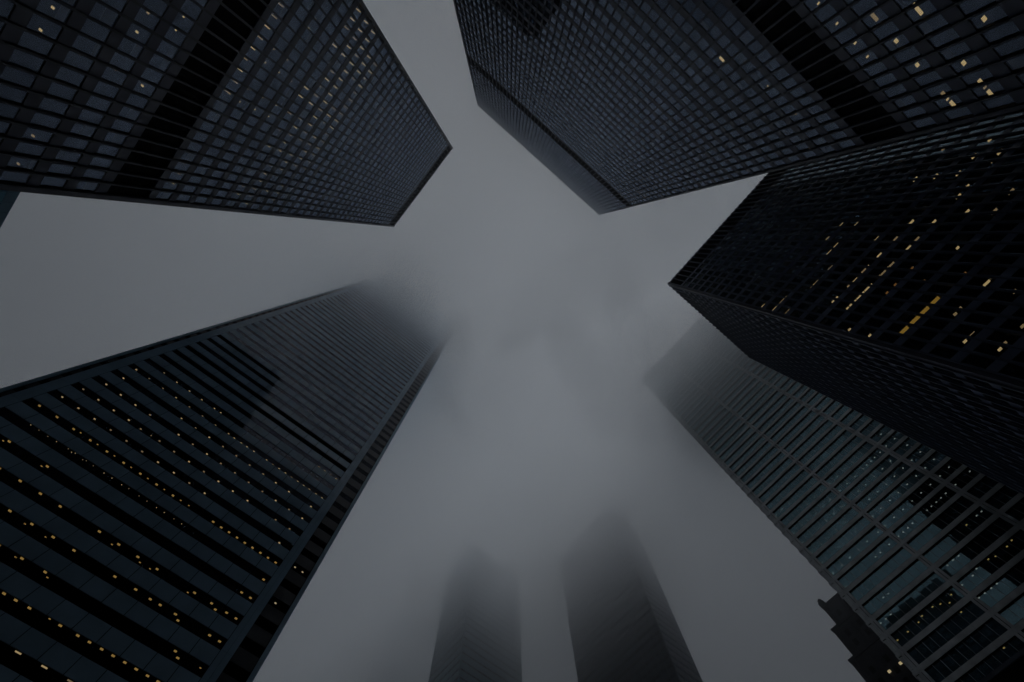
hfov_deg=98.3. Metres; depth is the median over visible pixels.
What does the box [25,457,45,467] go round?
window
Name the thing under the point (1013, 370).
window
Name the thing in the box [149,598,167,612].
window
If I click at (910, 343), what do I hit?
window
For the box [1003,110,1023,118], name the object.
window
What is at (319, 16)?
window
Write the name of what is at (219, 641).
window
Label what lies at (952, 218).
window
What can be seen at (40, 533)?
window
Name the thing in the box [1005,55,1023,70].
window
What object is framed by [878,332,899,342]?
window
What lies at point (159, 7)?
window
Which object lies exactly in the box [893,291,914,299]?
window
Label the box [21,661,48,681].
window
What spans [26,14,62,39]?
window
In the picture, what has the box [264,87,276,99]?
window
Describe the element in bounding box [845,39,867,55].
window
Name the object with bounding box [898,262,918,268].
window
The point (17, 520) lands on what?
window
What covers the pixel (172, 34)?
window
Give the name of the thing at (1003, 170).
window
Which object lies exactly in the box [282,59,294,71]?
window
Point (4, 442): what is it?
window
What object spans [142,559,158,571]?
window
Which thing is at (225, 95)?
window
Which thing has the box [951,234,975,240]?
window
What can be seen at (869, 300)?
window
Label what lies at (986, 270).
window
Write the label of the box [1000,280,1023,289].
window
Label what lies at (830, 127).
window
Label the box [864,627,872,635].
window
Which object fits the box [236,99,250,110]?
window
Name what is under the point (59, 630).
window
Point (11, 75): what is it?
window
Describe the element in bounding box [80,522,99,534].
window
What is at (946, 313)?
window
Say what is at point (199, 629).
window
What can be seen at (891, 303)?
window
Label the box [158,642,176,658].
window
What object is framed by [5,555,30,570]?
window
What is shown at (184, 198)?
window
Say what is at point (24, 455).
window
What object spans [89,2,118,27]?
window
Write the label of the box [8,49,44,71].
window
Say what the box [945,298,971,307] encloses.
window
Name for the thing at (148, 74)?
window
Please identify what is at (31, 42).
window
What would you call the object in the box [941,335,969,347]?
window
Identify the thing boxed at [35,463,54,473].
window
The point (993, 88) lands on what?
window
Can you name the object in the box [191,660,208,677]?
window
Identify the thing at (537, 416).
sky
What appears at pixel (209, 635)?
window
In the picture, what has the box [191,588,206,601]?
window
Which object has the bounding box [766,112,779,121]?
window
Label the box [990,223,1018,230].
window
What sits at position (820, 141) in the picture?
window
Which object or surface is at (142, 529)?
window
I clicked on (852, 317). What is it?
window
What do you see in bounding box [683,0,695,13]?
window
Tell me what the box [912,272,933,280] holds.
window
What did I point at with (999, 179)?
window
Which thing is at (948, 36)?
window
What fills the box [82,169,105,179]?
window
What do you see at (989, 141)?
window
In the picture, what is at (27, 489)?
window
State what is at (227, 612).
window
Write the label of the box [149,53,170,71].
window
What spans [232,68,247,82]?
window
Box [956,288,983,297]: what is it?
window
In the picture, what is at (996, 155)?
window
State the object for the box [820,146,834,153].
window
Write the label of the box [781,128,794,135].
window
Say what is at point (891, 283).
window
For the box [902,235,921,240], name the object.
window
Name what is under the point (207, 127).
window
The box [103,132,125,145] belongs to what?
window
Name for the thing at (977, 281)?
window
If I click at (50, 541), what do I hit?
window
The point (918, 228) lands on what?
window
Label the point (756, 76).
window
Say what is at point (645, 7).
window
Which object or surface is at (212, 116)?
window
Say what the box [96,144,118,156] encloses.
window
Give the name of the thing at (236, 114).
window
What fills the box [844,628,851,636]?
window
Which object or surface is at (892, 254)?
window
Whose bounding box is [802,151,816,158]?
window
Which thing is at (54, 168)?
window
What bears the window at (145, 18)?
in the office tower at (313, 109)
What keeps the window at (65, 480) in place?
in the office tower at (177, 508)
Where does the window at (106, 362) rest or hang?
in the office tower at (177, 508)
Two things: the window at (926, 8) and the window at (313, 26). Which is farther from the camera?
the window at (313, 26)
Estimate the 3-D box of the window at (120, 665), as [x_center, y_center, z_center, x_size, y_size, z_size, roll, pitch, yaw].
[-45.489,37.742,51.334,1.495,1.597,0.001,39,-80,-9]
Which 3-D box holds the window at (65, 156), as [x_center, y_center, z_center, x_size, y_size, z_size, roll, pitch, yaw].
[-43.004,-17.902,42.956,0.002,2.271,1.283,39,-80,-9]
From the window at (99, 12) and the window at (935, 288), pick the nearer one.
the window at (99, 12)
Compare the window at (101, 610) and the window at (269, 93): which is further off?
the window at (269, 93)
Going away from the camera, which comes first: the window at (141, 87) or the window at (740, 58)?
the window at (141, 87)
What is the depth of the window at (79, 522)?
60.02 m
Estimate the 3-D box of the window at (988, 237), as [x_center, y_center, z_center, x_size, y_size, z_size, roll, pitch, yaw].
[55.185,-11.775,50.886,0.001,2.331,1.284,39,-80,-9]
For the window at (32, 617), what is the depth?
49.69 m
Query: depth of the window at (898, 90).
44.60 m
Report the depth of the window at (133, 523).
64.48 m
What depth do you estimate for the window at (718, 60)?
59.67 m
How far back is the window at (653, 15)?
61.58 m
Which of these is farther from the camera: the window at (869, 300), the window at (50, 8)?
the window at (869, 300)
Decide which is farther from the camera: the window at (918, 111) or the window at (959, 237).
the window at (959, 237)
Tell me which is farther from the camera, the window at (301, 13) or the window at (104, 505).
the window at (104, 505)
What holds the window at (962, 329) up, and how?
in the office tower at (883, 284)
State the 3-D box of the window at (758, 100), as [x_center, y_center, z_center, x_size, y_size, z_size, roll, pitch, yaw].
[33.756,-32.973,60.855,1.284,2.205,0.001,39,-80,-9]
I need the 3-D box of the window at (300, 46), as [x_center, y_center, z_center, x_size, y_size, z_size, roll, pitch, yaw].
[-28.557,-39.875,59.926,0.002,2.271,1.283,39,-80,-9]
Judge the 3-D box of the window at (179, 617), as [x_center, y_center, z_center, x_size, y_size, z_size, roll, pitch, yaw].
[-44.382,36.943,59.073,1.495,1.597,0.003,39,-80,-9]
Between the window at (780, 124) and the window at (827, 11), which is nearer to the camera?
the window at (827, 11)
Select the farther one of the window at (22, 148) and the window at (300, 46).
the window at (300, 46)
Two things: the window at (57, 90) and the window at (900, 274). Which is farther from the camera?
the window at (900, 274)
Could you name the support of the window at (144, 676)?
in the office tower at (177, 508)
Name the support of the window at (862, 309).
in the office tower at (883, 284)
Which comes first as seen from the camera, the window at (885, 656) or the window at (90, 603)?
the window at (90, 603)
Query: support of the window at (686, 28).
in the office tower at (599, 107)
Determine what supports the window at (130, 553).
in the office tower at (177, 508)
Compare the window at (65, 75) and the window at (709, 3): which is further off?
the window at (709, 3)
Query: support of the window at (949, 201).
in the office tower at (883, 284)
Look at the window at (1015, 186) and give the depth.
53.06 m
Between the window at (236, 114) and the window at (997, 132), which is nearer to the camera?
the window at (236, 114)
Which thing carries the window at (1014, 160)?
in the office tower at (883, 284)
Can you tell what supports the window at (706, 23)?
in the office tower at (599, 107)
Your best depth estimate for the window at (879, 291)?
59.23 m
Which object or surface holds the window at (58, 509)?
in the office tower at (177, 508)
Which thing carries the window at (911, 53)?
in the office tower at (599, 107)
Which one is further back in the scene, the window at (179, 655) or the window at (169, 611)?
the window at (169, 611)
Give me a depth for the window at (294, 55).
60.19 m
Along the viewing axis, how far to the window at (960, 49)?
37.45 m
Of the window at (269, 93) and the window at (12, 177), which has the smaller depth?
the window at (12, 177)
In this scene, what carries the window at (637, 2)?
in the office tower at (599, 107)
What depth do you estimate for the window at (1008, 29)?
34.00 m
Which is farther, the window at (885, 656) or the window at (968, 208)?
the window at (885, 656)
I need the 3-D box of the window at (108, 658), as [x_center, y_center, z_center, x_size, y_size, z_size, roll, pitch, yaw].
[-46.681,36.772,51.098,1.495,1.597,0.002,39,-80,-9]
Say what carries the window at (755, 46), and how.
in the office tower at (599, 107)
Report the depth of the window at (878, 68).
44.15 m
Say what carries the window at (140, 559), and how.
in the office tower at (177, 508)
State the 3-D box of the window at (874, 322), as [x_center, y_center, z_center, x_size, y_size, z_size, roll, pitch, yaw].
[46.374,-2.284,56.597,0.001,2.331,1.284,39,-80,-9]
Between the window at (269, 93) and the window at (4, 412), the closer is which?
the window at (269, 93)
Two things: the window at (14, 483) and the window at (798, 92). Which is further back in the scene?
the window at (14, 483)
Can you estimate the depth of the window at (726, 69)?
59.95 m
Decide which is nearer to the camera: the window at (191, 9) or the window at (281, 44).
the window at (191, 9)
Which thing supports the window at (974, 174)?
in the office tower at (883, 284)
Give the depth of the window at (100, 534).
60.49 m
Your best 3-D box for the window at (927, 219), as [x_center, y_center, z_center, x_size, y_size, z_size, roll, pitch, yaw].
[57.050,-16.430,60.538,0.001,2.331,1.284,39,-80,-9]
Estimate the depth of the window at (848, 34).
43.43 m
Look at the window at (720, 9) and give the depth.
52.08 m
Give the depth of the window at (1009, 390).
40.66 m
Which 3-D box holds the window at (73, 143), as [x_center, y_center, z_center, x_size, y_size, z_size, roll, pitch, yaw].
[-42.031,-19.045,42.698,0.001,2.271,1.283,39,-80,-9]
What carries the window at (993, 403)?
in the office tower at (883, 284)
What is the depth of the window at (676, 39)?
62.21 m
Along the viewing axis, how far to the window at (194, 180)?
60.37 m
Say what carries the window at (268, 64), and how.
in the office tower at (313, 109)
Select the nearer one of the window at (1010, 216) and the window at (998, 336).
the window at (998, 336)
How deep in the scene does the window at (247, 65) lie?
54.09 m
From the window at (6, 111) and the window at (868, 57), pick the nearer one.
the window at (6, 111)
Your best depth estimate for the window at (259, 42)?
53.57 m
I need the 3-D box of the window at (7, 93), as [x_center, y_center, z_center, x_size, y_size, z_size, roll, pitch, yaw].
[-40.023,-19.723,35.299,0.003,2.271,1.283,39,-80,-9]
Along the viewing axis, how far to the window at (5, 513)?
55.48 m
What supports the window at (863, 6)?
in the office tower at (599, 107)
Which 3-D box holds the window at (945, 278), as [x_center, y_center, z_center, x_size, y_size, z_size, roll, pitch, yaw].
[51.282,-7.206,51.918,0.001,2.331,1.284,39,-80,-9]
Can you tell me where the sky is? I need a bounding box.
[0,0,865,681]
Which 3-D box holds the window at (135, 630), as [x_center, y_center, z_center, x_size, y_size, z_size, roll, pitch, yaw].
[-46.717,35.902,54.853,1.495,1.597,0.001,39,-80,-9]
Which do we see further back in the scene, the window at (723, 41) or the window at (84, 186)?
the window at (723, 41)
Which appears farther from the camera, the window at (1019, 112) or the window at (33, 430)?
the window at (33, 430)
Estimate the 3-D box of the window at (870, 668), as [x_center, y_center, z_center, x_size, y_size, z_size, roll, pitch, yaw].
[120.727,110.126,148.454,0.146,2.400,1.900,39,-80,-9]
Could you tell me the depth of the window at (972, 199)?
56.62 m
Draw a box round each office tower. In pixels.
[0,0,452,226]
[0,190,19,227]
[0,274,453,681]
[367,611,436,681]
[428,545,521,681]
[453,0,1023,214]
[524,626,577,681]
[559,504,702,681]
[641,316,1023,681]
[668,109,1023,493]
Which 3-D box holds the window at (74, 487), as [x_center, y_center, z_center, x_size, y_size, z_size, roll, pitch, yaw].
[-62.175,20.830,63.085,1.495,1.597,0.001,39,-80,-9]
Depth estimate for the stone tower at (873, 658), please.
153.75 m
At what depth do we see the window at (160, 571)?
61.90 m
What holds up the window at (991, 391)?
in the office tower at (883, 284)
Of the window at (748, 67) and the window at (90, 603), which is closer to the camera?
the window at (90, 603)
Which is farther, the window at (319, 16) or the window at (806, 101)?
the window at (319, 16)
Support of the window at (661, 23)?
in the office tower at (599, 107)
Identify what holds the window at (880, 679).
in the stone tower at (873, 658)
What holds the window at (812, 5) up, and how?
in the office tower at (599, 107)
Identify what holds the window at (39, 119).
in the office tower at (313, 109)
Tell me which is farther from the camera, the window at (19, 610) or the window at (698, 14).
the window at (698, 14)
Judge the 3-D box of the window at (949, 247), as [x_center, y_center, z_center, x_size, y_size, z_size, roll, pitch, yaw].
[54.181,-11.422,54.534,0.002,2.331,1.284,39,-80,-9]
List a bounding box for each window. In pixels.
[0,0,446,223]
[0,66,35,88]
[0,84,27,103]
[0,103,18,119]
[0,171,29,183]
[0,276,384,396]
[0,277,447,681]
[0,407,12,416]
[0,437,13,447]
[0,470,15,482]
[0,507,16,520]
[0,548,18,563]
[0,594,19,611]
[0,646,21,666]
[3,413,22,422]
[4,444,24,454]
[4,477,25,489]
[5,514,28,527]
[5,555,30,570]
[6,157,37,170]
[6,601,32,619]
[7,654,35,673]
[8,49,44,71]
[14,142,44,156]
[14,420,33,429]
[14,450,34,461]
[16,483,36,495]
[16,521,38,534]
[17,31,52,56]
[18,562,42,577]
[19,608,45,626]
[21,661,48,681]
[22,127,52,143]
[23,426,42,435]
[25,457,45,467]
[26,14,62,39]
[26,490,47,502]
[28,527,50,541]
[30,113,60,129]
[30,569,54,584]
[32,616,57,633]
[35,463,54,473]
[35,668,61,681]
[36,0,71,23]
[37,497,58,509]
[38,97,68,115]
[40,177,66,187]
[40,534,61,547]
[42,576,65,591]
[45,469,64,479]
[45,623,70,640]
[46,82,76,100]
[47,163,73,175]
[48,503,68,515]
[51,541,72,554]
[54,150,81,163]
[54,583,76,598]
[55,67,84,86]
[56,475,74,486]
[58,630,82,647]
[59,509,79,521]
[62,137,88,150]
[62,547,83,561]
[63,51,93,72]
[66,481,84,492]
[66,589,88,605]
[69,516,88,528]
[70,123,95,137]
[71,637,94,655]
[72,35,101,57]
[73,554,94,567]
[75,181,97,191]
[75,487,93,498]
[77,109,103,124]
[78,596,100,612]
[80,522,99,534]
[81,18,110,42]
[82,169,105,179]
[83,644,106,661]
[85,95,111,111]
[85,560,105,574]
[86,494,103,504]
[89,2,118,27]
[89,157,112,168]
[90,528,109,540]
[90,603,111,619]
[93,81,118,98]
[95,567,115,581]
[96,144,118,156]
[96,500,113,511]
[96,650,117,668]
[101,67,127,85]
[101,535,119,547]
[101,609,122,625]
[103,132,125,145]
[106,506,122,517]
[107,573,125,587]
[108,657,130,675]
[109,52,134,71]
[110,119,133,133]
[111,541,129,553]
[113,616,133,632]
[115,512,132,522]
[117,38,142,57]
[117,580,136,594]
[118,106,140,121]
[120,664,141,681]
[121,547,139,559]
[124,622,144,638]
[125,23,151,44]
[125,517,141,529]
[126,93,147,108]
[128,586,146,600]
[131,553,149,565]
[133,80,155,96]
[134,8,159,30]
[134,671,153,681]
[135,523,150,535]
[136,629,155,645]
[139,592,156,606]
[141,67,162,84]
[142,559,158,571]
[143,0,167,16]
[144,529,160,540]
[147,635,166,651]
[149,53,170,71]
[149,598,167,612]
[152,565,168,578]
[153,535,169,546]
[156,40,178,58]
[156,192,171,199]
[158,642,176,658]
[160,604,177,619]
[162,182,177,190]
[162,571,178,584]
[164,26,186,46]
[168,172,183,180]
[169,648,187,664]
[170,610,187,625]
[171,577,187,590]
[172,12,193,32]
[174,162,189,171]
[176,194,190,201]
[180,0,201,19]
[180,152,196,161]
[180,654,198,670]
[181,583,196,595]
[181,616,197,631]
[182,185,196,192]
[186,142,202,152]
[187,176,201,183]
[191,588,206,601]
[191,622,207,637]
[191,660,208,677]
[193,132,208,142]
[194,167,207,174]
[199,121,214,132]
[200,157,213,166]
[200,594,215,607]
[201,628,217,643]
[205,148,219,157]
[206,111,221,122]
[210,600,224,613]
[211,634,226,649]
[212,100,227,112]
[212,138,225,147]
[217,128,231,138]
[219,90,234,102]
[220,606,233,619]
[222,328,452,681]
[224,118,237,129]
[225,79,240,92]
[229,611,243,624]
[230,109,243,120]
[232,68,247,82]
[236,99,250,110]
[239,57,253,71]
[242,88,255,100]
[246,46,260,61]
[249,79,262,91]
[252,107,263,117]
[253,35,267,50]
[255,68,268,81]
[257,97,269,108]
[260,24,273,39]
[262,58,275,71]
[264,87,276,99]
[267,13,280,29]
[268,47,281,61]
[270,78,282,90]
[274,1,287,18]
[275,37,288,51]
[276,69,287,81]
[282,27,294,41]
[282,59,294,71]
[288,16,300,31]
[288,49,300,62]
[295,5,307,21]
[295,39,306,52]
[301,29,312,43]
[302,0,314,11]
[308,19,319,33]
[314,9,325,23]
[321,0,331,13]
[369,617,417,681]
[430,547,519,681]
[456,0,1023,212]
[559,505,699,681]
[632,0,641,6]
[640,1,650,14]
[648,9,658,22]
[656,0,667,9]
[656,17,666,29]
[664,25,674,37]
[665,4,675,17]
[671,33,682,45]
[673,13,684,26]
[679,41,689,52]
[680,21,692,34]
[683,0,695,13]
[683,117,1023,479]
[686,50,697,61]
[689,30,701,42]
[691,8,704,21]
[694,58,705,68]
[697,38,708,50]
[700,17,713,31]
[701,65,713,75]
[703,0,717,8]
[705,47,717,58]
[708,26,721,39]
[712,2,727,17]
[713,55,725,66]
[717,35,730,47]
[721,11,735,26]
[721,63,733,74]
[725,43,738,56]
[728,71,740,82]
[730,21,745,35]
[733,53,747,65]
[736,80,748,90]
[739,30,753,45]
[741,61,755,73]
[744,88,756,98]
[747,40,763,53]
[750,70,763,81]
[751,96,764,105]
[756,49,771,63]
[757,79,771,89]
[759,104,771,113]
[764,59,780,71]
[765,87,780,98]
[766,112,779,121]
[773,68,788,80]
[773,96,787,106]
[773,120,787,128]
[781,78,797,89]
[781,104,796,114]
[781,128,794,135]
[788,135,801,143]
[789,113,803,122]
[790,86,806,97]
[796,143,809,150]
[797,121,811,130]
[799,96,814,106]
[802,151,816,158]
[804,0,826,11]
[805,129,819,138]
[806,105,822,115]
[812,137,826,145]
[814,3,836,22]
[815,114,831,123]
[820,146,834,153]
[822,122,839,131]
[824,15,846,33]
[831,131,847,140]
[834,27,857,44]
[835,608,842,615]
[837,322,854,330]
[838,140,855,148]
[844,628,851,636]
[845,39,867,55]
[845,313,863,322]
[851,0,877,16]
[851,637,859,645]
[854,305,872,313]
[855,50,877,66]
[855,618,863,626]
[857,327,875,336]
[862,8,888,28]
[862,296,881,304]
[864,62,887,76]
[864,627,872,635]
[865,318,885,327]
[868,665,877,674]
[871,288,889,295]
[873,21,899,40]
[874,73,897,87]
[874,309,894,318]
[877,260,895,266]
[877,676,885,681]
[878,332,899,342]
[881,279,899,286]
[882,653,891,663]
[883,34,910,51]
[884,84,907,98]
[884,300,904,308]
[885,252,904,257]
[887,323,910,333]
[889,270,908,277]
[891,664,901,674]
[893,95,917,108]
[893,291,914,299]
[894,46,920,63]
[894,243,912,249]
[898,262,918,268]
[898,313,920,323]
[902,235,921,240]
[902,338,926,350]
[902,676,911,681]
[903,106,927,118]
[903,282,924,289]
[904,59,931,75]
[906,0,937,22]
[907,253,927,259]
[907,304,930,313]
[911,226,930,231]
[912,117,936,128]
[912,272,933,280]
[913,329,938,339]
[914,71,942,86]
[916,244,936,249]
[917,14,948,35]
[917,294,941,303]
[920,217,939,222]
[921,263,944,270]
[923,318,949,329]
[924,83,952,97]
[925,234,947,240]
[928,28,960,48]
[928,284,952,293]
[929,208,948,213]
[929,346,957,358]
[931,254,954,260]
[934,225,956,231]
[934,308,960,318]
[935,95,962,109]
[937,198,958,205]
[937,275,962,282]
[939,42,971,60]
[941,244,964,250]
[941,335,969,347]
[944,215,966,221]
[945,107,972,120]
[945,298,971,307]
[946,189,967,196]
[948,265,973,272]
[951,55,983,73]
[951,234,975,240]
[953,324,982,336]
[954,206,975,212]
[955,180,976,187]
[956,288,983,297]
[958,0,995,15]
[958,255,984,262]
[961,68,994,85]
[961,224,985,230]
[962,354,994,368]
[963,196,985,203]
[964,170,987,178]
[965,313,994,324]
[966,277,995,286]
[966,376,990,385]
[967,147,987,154]
[969,244,995,251]
[970,6,1007,29]
[971,214,995,220]
[972,81,1005,97]
[973,186,996,193]
[974,161,996,168]
[974,342,1007,356]
[975,385,999,394]
[976,138,996,145]
[977,302,1007,313]
[978,266,1006,275]
[980,234,1006,240]
[981,204,1006,211]
[982,21,1020,43]
[982,176,1006,184]
[983,94,1015,109]
[984,151,1006,159]
[984,394,1008,403]
[985,129,1005,136]
[987,331,1020,344]
[989,291,1019,301]
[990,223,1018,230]
[990,256,1018,263]
[991,193,1017,201]
[992,142,1015,150]
[992,166,1016,174]
[993,403,1018,413]
[994,36,1023,57]
[994,119,1015,127]
[999,363,1023,378]
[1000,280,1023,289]
[1000,319,1023,331]
[1001,245,1023,252]
[1002,157,1023,164]
[1002,183,1023,190]
[1002,213,1023,219]
[1002,412,1023,420]
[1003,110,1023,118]
[1003,132,1023,140]
[1004,388,1023,395]
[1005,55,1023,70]
[1012,125,1023,131]
[1012,148,1023,154]
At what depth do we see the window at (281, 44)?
56.76 m
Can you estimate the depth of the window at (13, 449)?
61.70 m
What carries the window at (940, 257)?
in the office tower at (883, 284)
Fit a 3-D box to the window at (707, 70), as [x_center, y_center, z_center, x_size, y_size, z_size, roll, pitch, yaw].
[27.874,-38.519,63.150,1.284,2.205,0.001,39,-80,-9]
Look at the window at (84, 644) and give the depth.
50.63 m
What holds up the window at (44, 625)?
in the office tower at (177, 508)
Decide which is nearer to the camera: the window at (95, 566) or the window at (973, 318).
the window at (973, 318)
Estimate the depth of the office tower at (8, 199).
109.13 m
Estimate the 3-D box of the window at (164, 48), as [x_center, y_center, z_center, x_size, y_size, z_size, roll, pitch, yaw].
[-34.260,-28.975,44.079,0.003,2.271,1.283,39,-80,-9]
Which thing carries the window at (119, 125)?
in the office tower at (313, 109)
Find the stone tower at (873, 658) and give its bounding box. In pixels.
[817,592,919,681]
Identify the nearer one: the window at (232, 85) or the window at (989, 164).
the window at (232, 85)
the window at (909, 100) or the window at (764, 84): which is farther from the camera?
the window at (764, 84)
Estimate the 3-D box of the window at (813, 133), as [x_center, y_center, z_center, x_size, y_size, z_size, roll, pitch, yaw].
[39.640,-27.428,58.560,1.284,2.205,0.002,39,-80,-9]
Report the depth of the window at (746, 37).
52.83 m
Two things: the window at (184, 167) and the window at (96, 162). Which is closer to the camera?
the window at (96, 162)
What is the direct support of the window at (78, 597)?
in the office tower at (177, 508)
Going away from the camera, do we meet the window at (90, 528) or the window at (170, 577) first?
the window at (90, 528)
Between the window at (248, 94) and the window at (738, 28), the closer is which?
the window at (738, 28)
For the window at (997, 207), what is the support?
in the office tower at (883, 284)
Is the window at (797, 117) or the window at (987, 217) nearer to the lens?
the window at (987, 217)
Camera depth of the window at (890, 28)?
40.21 m
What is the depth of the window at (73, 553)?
56.74 m
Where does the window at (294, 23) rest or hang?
in the office tower at (313, 109)
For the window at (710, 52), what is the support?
in the office tower at (599, 107)
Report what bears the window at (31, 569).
in the office tower at (177, 508)
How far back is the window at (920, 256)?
58.16 m
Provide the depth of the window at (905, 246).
61.31 m
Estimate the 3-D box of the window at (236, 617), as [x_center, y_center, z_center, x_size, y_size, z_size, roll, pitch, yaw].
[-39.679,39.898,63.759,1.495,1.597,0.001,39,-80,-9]
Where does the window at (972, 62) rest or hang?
in the office tower at (599, 107)
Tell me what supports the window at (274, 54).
in the office tower at (313, 109)
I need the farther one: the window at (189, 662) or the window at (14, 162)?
the window at (189, 662)
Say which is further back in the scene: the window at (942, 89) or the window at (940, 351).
the window at (940, 351)
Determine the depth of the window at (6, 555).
52.40 m
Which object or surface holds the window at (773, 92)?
in the office tower at (599, 107)
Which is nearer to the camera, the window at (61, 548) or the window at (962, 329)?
the window at (962, 329)
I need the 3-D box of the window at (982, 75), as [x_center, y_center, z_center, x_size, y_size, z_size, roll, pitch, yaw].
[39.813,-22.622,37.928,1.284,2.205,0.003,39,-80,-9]
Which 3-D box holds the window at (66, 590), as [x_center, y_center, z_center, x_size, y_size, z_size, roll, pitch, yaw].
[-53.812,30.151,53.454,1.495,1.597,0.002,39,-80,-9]
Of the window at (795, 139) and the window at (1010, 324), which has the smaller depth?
the window at (1010, 324)
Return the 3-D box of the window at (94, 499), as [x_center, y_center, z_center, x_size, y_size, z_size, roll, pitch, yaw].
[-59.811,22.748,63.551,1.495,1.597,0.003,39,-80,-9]
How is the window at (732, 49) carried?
in the office tower at (599, 107)
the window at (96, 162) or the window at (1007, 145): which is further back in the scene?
the window at (1007, 145)
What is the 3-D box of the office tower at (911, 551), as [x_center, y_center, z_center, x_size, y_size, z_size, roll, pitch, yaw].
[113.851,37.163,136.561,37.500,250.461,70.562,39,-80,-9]
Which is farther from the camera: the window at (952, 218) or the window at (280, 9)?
the window at (952, 218)
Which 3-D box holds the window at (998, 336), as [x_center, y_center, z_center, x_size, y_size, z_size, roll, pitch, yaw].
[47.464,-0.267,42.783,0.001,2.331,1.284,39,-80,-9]
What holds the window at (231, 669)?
in the office tower at (177, 508)
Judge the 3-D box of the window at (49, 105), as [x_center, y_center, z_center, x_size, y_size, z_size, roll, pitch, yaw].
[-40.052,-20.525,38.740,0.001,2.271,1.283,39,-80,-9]
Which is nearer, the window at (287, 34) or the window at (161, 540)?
the window at (287, 34)
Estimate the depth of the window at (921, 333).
49.75 m
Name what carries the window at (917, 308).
in the office tower at (883, 284)
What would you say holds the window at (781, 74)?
in the office tower at (599, 107)
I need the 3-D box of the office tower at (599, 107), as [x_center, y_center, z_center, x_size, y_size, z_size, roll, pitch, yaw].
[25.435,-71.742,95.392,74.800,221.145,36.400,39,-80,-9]
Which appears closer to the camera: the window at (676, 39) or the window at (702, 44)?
the window at (702, 44)
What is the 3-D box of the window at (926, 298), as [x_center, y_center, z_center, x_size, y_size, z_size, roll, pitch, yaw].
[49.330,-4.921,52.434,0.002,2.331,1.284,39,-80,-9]
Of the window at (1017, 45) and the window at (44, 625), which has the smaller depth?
the window at (1017, 45)
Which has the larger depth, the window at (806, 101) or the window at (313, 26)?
the window at (313, 26)
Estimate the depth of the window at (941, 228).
57.48 m
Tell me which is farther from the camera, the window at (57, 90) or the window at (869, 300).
the window at (869, 300)
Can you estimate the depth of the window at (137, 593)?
58.15 m
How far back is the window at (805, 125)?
58.37 m
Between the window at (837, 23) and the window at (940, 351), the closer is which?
the window at (837, 23)
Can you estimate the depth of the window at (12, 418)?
64.74 m
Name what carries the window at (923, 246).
in the office tower at (883, 284)
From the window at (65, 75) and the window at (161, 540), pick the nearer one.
the window at (65, 75)
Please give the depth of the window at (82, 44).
37.68 m
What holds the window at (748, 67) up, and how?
in the office tower at (599, 107)
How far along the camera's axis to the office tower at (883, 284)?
63.52 m
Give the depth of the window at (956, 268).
51.61 m
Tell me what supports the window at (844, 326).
in the office tower at (883, 284)
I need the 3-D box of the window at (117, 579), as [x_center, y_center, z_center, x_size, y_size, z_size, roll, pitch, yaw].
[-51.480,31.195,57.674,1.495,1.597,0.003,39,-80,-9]
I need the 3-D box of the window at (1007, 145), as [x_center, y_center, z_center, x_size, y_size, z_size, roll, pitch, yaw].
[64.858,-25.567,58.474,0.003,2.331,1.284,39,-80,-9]
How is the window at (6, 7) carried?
in the office tower at (313, 109)
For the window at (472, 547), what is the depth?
246.72 m
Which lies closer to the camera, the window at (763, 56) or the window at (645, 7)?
the window at (763, 56)
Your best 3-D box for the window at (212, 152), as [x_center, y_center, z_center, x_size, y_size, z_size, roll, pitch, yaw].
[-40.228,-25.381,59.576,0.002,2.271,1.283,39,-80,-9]
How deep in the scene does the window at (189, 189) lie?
60.65 m
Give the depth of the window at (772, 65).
53.50 m
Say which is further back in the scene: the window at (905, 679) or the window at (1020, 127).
the window at (905, 679)
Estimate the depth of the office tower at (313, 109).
54.11 m
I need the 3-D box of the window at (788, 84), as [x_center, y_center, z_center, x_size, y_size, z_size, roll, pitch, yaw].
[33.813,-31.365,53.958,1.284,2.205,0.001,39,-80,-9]
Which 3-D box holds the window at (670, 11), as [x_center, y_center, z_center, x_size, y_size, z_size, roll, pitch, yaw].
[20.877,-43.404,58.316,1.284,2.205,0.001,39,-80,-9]
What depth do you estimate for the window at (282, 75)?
60.73 m
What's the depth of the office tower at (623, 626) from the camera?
212.12 m
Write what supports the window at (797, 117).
in the office tower at (599, 107)
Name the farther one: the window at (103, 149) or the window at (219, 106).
the window at (219, 106)
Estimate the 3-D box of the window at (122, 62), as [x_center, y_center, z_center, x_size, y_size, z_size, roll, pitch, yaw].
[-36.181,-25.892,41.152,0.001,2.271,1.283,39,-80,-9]
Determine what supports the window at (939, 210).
in the office tower at (883, 284)
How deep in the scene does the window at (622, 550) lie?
227.46 m
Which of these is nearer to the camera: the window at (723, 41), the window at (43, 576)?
the window at (43, 576)
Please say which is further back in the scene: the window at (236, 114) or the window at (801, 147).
the window at (801, 147)
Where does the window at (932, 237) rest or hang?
in the office tower at (883, 284)
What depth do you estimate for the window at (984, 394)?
44.26 m

